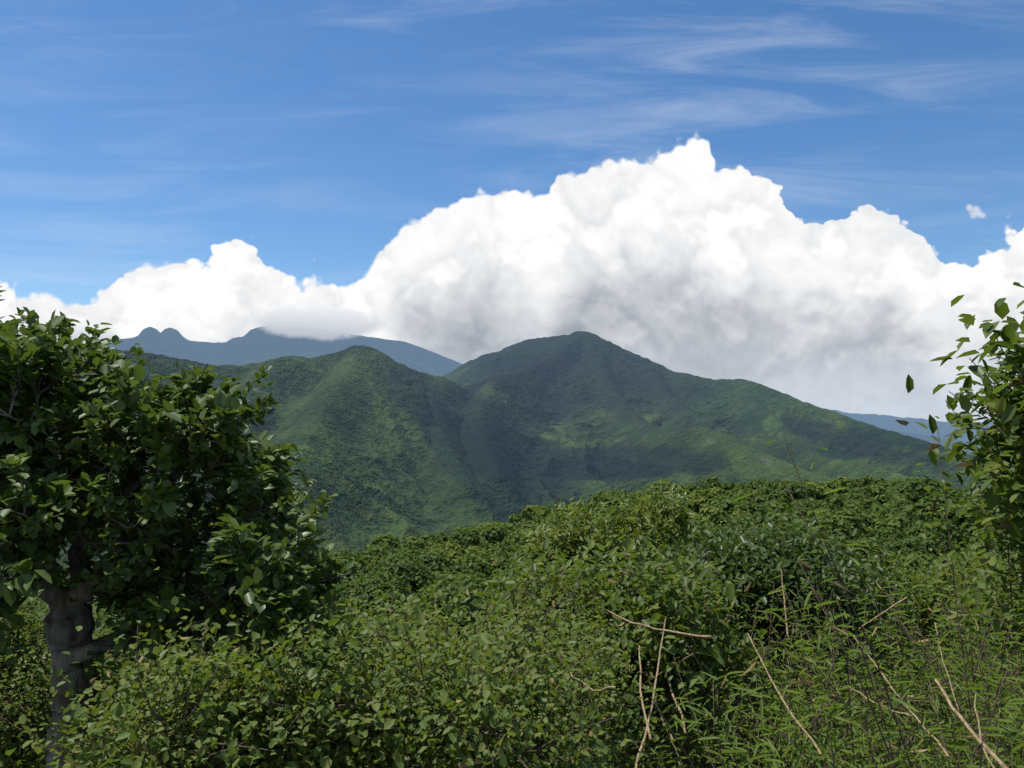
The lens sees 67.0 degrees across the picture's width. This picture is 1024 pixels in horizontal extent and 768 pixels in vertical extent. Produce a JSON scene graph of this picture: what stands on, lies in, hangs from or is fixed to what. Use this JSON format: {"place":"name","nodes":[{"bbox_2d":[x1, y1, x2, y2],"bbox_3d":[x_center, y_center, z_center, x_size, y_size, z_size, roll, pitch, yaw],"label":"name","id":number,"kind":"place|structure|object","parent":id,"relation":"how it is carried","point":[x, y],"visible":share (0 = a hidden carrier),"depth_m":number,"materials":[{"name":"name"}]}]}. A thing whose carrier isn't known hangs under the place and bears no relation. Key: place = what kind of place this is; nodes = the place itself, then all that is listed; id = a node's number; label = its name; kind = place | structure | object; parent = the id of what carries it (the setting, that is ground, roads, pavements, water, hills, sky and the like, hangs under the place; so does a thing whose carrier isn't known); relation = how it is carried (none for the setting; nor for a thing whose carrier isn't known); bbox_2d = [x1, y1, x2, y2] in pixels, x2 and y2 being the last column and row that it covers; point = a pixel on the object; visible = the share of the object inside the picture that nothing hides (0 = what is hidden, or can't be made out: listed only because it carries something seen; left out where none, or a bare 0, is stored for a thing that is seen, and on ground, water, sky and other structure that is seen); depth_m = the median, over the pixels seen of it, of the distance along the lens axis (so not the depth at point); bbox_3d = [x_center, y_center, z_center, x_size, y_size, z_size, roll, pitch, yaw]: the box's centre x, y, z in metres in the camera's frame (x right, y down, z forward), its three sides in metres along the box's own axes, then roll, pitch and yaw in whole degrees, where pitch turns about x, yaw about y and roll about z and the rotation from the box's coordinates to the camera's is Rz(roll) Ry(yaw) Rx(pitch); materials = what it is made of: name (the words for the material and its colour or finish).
{"place":"outdoors","nodes":[
{"label":"outdoors","id":0,"kind":"place"},
{"bbox_2d":[18,321,115,343],"bbox_3d":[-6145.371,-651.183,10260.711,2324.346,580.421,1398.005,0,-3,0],"label":"cloud","id":1,"kind":"structure","parent":0,"point":[79,328],"depth_m":10464.91,"materials":[{"name":"white"}]},
{"bbox_2d":[258,305,382,339],"bbox_3d":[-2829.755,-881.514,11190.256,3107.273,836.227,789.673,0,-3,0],"label":"cloud","id":2,"kind":"structure","parent":0,"point":[327,323],"depth_m":11202.61,"materials":[{"name":"white"}]},
{"bbox_2d":[0,569,663,767],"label":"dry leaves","id":3,"kind":"object","parent":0,"point":[459,764],"visible":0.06,"depth_m":1.91,"materials":[{"name":"green plant"}]},
{"bbox_2d":[0,0,1023,421],"label":"sky","id":4,"kind":"structure","parent":0,"point":[794,198],"materials":[{"name":"blue"}]},
{"bbox_2d":[10,327,1023,767],"bbox_3d":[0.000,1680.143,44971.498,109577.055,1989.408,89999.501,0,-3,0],"label":"terrain ground","id":5,"kind":"structure","parent":0,"point":[400,439],"depth_m":3870.72,"materials":[{"name":"green plant"}]},
{"bbox_2d":[0,286,375,767],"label":"tree","id":6,"kind":"object","parent":5,"relation":"on","point":[78,498],"depth_m":2.47,"materials":[{"name":"green plant"}]},
{"bbox_2d":[201,571,615,750],"bbox_3d":[-0.514,1.099,2.800,1.737,0.929,1.633,0,-3,0],"label":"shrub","id":7,"kind":"object","parent":5,"relation":"on","point":[525,584],"visible":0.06,"depth_m":2.52,"materials":[{"name":"green plant"}]},
{"bbox_2d":[0,518,1022,767],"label":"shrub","id":8,"kind":"object","parent":5,"relation":"on","point":[330,742],"depth_m":3.43,"materials":[{"name":"green plant"}]},
{"bbox_2d":[0,326,1023,767],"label":"shrub stems","id":9,"kind":"object","parent":5,"relation":"on","point":[408,720],"visible":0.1,"depth_m":1.98,"materials":[{"name":"green plant"}]},
{"bbox_2d":[0,558,707,767],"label":"small shrub leaves","id":10,"kind":"object","parent":9,"relation":"attached to","point":[131,700],"visible":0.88,"depth_m":1.88,"materials":[{"name":"green plant"}]},
{"bbox_2d":[92,474,1023,743],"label":"forest","id":11,"kind":"object","parent":5,"relation":"on","point":[905,509],"depth_m":110.64,"materials":[{"name":"green plant"}]},
{"bbox_2d":[512,481,703,589],"bbox_3d":[0.683,1.211,5.700,1.389,1.024,1.533,0,-3,0],"label":"whorled shrub","id":12,"kind":"object","parent":5,"relation":"on","point":[585,528],"visible":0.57,"depth_m":5.43,"materials":[{"name":"green plant"}]},
{"bbox_2d":[217,484,1023,725],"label":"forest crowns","id":13,"kind":"object","parent":5,"relation":"on","point":[522,559],"depth_m":39.28,"materials":[{"name":"green plant"}]},
{"bbox_2d":[428,282,1023,767],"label":"broadleaf shrub","id":14,"kind":"object","parent":5,"relation":"on","point":[1000,466],"visible":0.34,"depth_m":3.02,"materials":[{"name":"green plant"}]},
{"bbox_2d":[449,569,1007,767],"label":"dry canes","id":15,"kind":"object","parent":5,"relation":"on","point":[1000,762],"visible":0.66,"depth_m":2.04,"materials":[{"name":"beige plant"}]},
{"bbox_2d":[462,378,1023,767],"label":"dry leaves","id":16,"kind":"object","parent":5,"relation":"on","point":[1005,525],"visible":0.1,"depth_m":2.97,"materials":[{"name":"plant"}]},
{"bbox_2d":[603,504,931,689],"bbox_3d":[1.489,1.300,4.806,1.899,1.191,2.178,-2,-4,41],"label":"bush","id":17,"kind":"object","parent":5,"relation":"on","point":[763,546],"visible":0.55,"depth_m":4.33,"materials":[{"name":"green plant"}]},
{"bbox_2d":[555,429,1023,767],"bbox_3d":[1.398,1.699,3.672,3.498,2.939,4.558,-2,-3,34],"label":"bamboo grass leaves","id":18,"kind":"object","parent":5,"relation":"on","point":[893,737],"visible":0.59,"depth_m":2.77,"materials":[{"name":"green plant"}]}
]}

